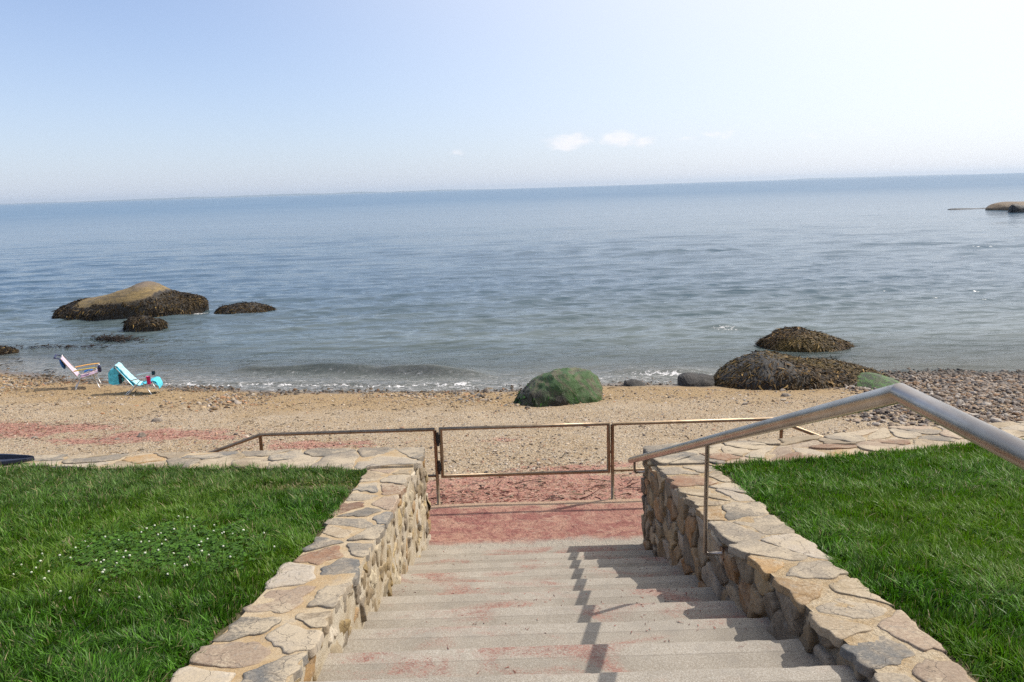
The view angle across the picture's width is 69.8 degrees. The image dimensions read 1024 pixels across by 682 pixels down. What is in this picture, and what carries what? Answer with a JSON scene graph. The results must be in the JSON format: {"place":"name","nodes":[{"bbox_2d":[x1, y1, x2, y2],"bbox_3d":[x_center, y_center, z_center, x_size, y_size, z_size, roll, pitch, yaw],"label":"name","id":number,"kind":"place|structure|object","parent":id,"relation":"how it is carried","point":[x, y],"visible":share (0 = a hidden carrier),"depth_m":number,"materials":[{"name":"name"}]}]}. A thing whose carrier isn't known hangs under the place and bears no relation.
{"place":"outdoors","nodes":[
{"label":"outdoors","id":0,"kind":"place"},
{"bbox_2d":[0,459,366,681],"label":"lawn","id":1,"kind":"structure","parent":0,"point":[226,628],"depth_m":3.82,"materials":[{"name":"plant"}]},
{"bbox_2d":[0,508,278,584],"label":"clover","id":2,"kind":"object","parent":1,"relation":"on","point":[114,557],"visible":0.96,"depth_m":4.36,"materials":[{"name":"green plant"}]},
{"bbox_2d":[0,174,963,204],"bbox_3d":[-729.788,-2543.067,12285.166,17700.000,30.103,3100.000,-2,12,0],"label":"hills","id":3,"kind":"structure","parent":0,"point":[380,192],"depth_m":10956.92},
{"bbox_2d":[0,173,1023,390],"bbox_3d":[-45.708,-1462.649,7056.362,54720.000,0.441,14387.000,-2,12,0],"label":"sea","id":4,"kind":"structure","parent":0,"point":[532,281],"depth_m":42.42,"materials":[{"name":"liquid"}]},
{"bbox_2d":[0,333,147,371],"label":"floating seaweed","id":5,"kind":"object","parent":4,"relation":"on","point":[116,338],"visible":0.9,"depth_m":26.12,"materials":[{"name":"black plant"}]},
{"bbox_2d":[51,281,212,320],"bbox_3d":[-16.751,-1.678,32.383,7.160,1.800,3.924,-2,12,0],"label":"boulder","id":6,"kind":"object","parent":4,"relation":"in","point":[150,298],"visible":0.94,"depth_m":31.17,"materials":[{"name":"brown stone"}]},
{"bbox_2d":[121,315,171,331],"bbox_3d":[-14.181,-0.586,28.389,1.876,0.893,1.268,-2,12,0],"label":"rock","id":7,"kind":"object","parent":4,"relation":"in","point":[141,323],"visible":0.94,"depth_m":28.03,"materials":[{"name":"brown stone"}]},
{"bbox_2d":[214,301,275,313],"bbox_3d":[-11.690,-1.246,32.050,3.090,1.124,1.899,-2,12,0],"label":"rock","id":8,"kind":"object","parent":4,"relation":"in","point":[246,307],"visible":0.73,"depth_m":31.64,"materials":[{"name":"brown stone"}]},
{"bbox_2d":[755,326,853,352],"bbox_3d":[8.943,0.052,22.188,2.919,1.163,2.815,8,15,38],"label":"rock","id":9,"kind":"object","parent":4,"relation":"in","point":[795,339],"visible":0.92,"depth_m":21.65,"materials":[{"name":"brown stone"}]},
{"bbox_2d":[947,208,985,209],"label":"reef","id":10,"kind":"object","parent":4,"relation":"in","point":[964,208],"visible":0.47,"depth_m":104.66},
{"bbox_2d":[985,201,1023,209],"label":"rock ledge","id":11,"kind":"object","parent":4,"relation":"in","point":[1001,206],"visible":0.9,"depth_m":98.56,"materials":[{"name":"beige stone"}]},
{"bbox_2d":[1008,204,1023,212],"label":"rock","id":12,"kind":"object","parent":4,"relation":"in","point":[1015,208],"visible":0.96,"depth_m":91.94,"materials":[{"name":"grey stone"}]},
{"bbox_2d":[0,358,1023,504],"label":"beach","id":13,"kind":"structure","parent":0,"point":[630,444],"depth_m":13.87,"materials":[{"name":"beige sand"}]},
{"bbox_2d":[0,345,19,358],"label":"rock","id":14,"kind":"object","parent":13,"relation":"on","point":[5,349],"visible":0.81,"depth_m":24.55,"materials":[{"name":"brown stone"}]},
{"bbox_2d":[53,354,101,389],"bbox_3d":[-11.129,0.767,18.884,1.013,0.923,0.619,-7,13,-25],"label":"beach chair","id":15,"kind":"object","parent":13,"relation":"on","point":[64,361],"visible":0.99,"depth_m":18.83,"materials":[{"name":"fabric"}]},
{"bbox_2d":[108,367,157,394],"bbox_3d":[-9.216,0.936,17.940,1.088,0.787,0.653,-5,12,-14],"label":"beach chair","id":16,"kind":"object","parent":13,"relation":"on","point":[116,376],"visible":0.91,"depth_m":17.69,"materials":[{"name":"fabric"}]},
{"bbox_2d":[113,362,142,385],"bbox_3d":[-9.377,0.806,17.881,0.572,0.565,0.354,-5,12,-14],"label":"towel","id":17,"kind":"object","parent":16,"relation":"on","point":[125,372],"visible":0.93,"depth_m":17.85,"materials":[{"name":"fabric"}]},
{"bbox_2d":[151,377,162,388],"bbox_3d":[-8.800,1.034,18.078,0.283,0.228,0.446,-5,12,-14],"label":"towel","id":18,"kind":"object","parent":16,"relation":"hanging from","point":[158,381],"visible":0.94,"depth_m":18.06,"materials":[{"name":"teal fabric"}]},
{"bbox_2d":[137,432,145,437],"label":"stone","id":19,"kind":"object","parent":13,"relation":"on","point":[141,434],"visible":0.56,"depth_m":12.39,"materials":[{"name":"grey stone"}]},
{"bbox_2d":[151,418,162,421],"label":"stone","id":20,"kind":"object","parent":13,"relation":"on","point":[156,420],"visible":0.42,"depth_m":14.12,"materials":[{"name":"grey stone"}]},
{"bbox_2d":[6,447,430,681],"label":"stone wall","id":21,"kind":"structure","parent":13,"relation":"on","point":[303,616],"depth_m":4.23,"materials":[{"name":"beige stone"}]},
{"bbox_2d":[0,454,34,465],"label":"paddle board","id":22,"kind":"object","parent":21,"relation":"on","point":[6,459],"visible":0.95,"depth_m":6.89,"materials":[{"name":"blue plastic"}]},
{"bbox_2d":[0,419,642,503],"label":"red algae","id":23,"kind":"object","parent":13,"relation":"on","point":[316,446],"visible":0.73,"depth_m":9.77,"materials":[{"name":"red plant"}]},
{"bbox_2d":[209,428,441,504],"bbox_3d":[-3.055,1.481,7.995,4.555,0.976,0.080,-2,12,0],"label":"guard rail","id":24,"kind":"object","parent":13,"relation":"on","point":[261,435],"visible":0.58,"depth_m":7.89,"materials":[{"name":"metal"}]},
{"bbox_2d":[0,365,863,414],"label":"shore pebbles","id":25,"kind":"object","parent":13,"relation":"on","point":[210,387],"visible":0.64,"depth_m":18.50,"materials":[{"name":"grey gravel"}]},
{"bbox_2d":[0,376,1021,498],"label":"sand pebbles","id":26,"kind":"object","parent":13,"relation":"on","point":[496,451],"visible":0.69,"depth_m":13.81,"materials":[{"name":"beige sand"}]},
{"bbox_2d":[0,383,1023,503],"bbox_3d":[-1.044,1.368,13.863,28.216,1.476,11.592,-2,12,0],"label":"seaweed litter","id":27,"kind":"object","parent":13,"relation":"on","point":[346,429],"visible":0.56,"depth_m":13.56,"materials":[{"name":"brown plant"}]},
{"bbox_2d":[428,476,641,502],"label":"seaweed litter","id":28,"kind":"object","parent":13,"relation":"on","point":[552,496],"visible":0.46,"depth_m":8.56,"materials":[{"name":"red plant"}]},
{"bbox_2d":[514,367,602,406],"bbox_3d":[0.904,1.109,15.713,2.112,1.034,1.770,-2,12,0],"label":"boulder","id":29,"kind":"object","parent":13,"relation":"on","point":[564,386],"visible":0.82,"depth_m":15.17,"materials":[{"name":"green stone"}]},
{"bbox_2d":[312,499,865,681],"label":"concrete stairs","id":30,"kind":"structure","parent":13,"relation":"on","point":[577,636],"depth_m":4.09,"materials":[{"name":"concrete"}]},
{"bbox_2d":[403,501,743,673],"bbox_3d":[0.230,1.570,5.351,2.043,1.466,5.142,-2,12,0],"label":"red algae","id":31,"kind":"object","parent":30,"relation":"on","point":[574,557],"visible":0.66,"depth_m":5.85,"materials":[{"name":"red plant"}]},
{"bbox_2d":[623,379,645,386],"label":"stone","id":32,"kind":"object","parent":13,"relation":"on","point":[632,382],"visible":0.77,"depth_m":17.91,"materials":[{"name":"grey stone"}]},
{"bbox_2d":[677,372,715,386],"bbox_3d":[4.551,1.013,18.082,0.908,0.467,0.806,-2,12,0],"label":"stone","id":33,"kind":"object","parent":13,"relation":"on","point":[688,379],"visible":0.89,"depth_m":17.83,"materials":[{"name":"grey stone"}]},
{"bbox_2d":[609,417,823,499],"bbox_3d":[2.988,1.292,7.995,3.865,0.976,0.080,-2,12,0],"label":"guard rail","id":34,"kind":"object","parent":13,"relation":"on","point":[613,424],"visible":0.43,"depth_m":7.89,"materials":[{"name":"metal"}]},
{"bbox_2d":[436,422,610,477],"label":"gate","id":35,"kind":"structure","parent":34,"relation":"attached to","point":[439,437],"depth_m":7.93,"materials":[{"name":"metal"}]},
{"bbox_2d":[781,393,790,396],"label":"stone","id":36,"kind":"object","parent":13,"relation":"on","point":[785,395],"visible":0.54,"depth_m":15.47,"materials":[{"name":"grey stone"}]},
{"bbox_2d":[712,350,895,389],"bbox_3d":[7.210,0.737,17.709,4.729,1.072,3.054,-2,12,0],"label":"boulder","id":37,"kind":"object","parent":13,"relation":"on","point":[762,370],"visible":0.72,"depth_m":17.12,"materials":[{"name":"brown stone"}]},
{"bbox_2d":[641,421,1023,681],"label":"stone wall","id":38,"kind":"structure","parent":13,"relation":"on","point":[788,582],"depth_m":4.17,"materials":[{"name":"beige stone"}]},
{"bbox_2d":[628,383,1023,559],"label":"handrail","id":39,"kind":"object","parent":38,"relation":"on","point":[1004,445],"visible":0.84,"depth_m":2.20,"materials":[{"name":"metal"}]},
{"bbox_2d":[855,372,904,388],"bbox_3d":[8.514,1.032,16.293,1.728,0.373,3.000,-2,12,0],"label":"rock","id":40,"kind":"object","parent":13,"relation":"on","point":[869,379],"visible":0.18,"depth_m":16.47,"materials":[{"name":"green stone"}]},
{"bbox_2d":[832,367,1023,427],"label":"beach cobbles","id":41,"kind":"object","parent":13,"relation":"on","point":[1004,382],"visible":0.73,"depth_m":14.64,"materials":[{"name":"grey stone"}]},
{"bbox_2d":[0,0,1023,203],"label":"sky","id":42,"kind":"structure","parent":0,"point":[101,100],"materials":[{"name":"blue"}]},
{"bbox_2d":[711,439,1023,681],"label":"lawn","id":43,"kind":"structure","parent":0,"point":[952,659],"depth_m":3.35,"materials":[{"name":"plant"}]}
]}

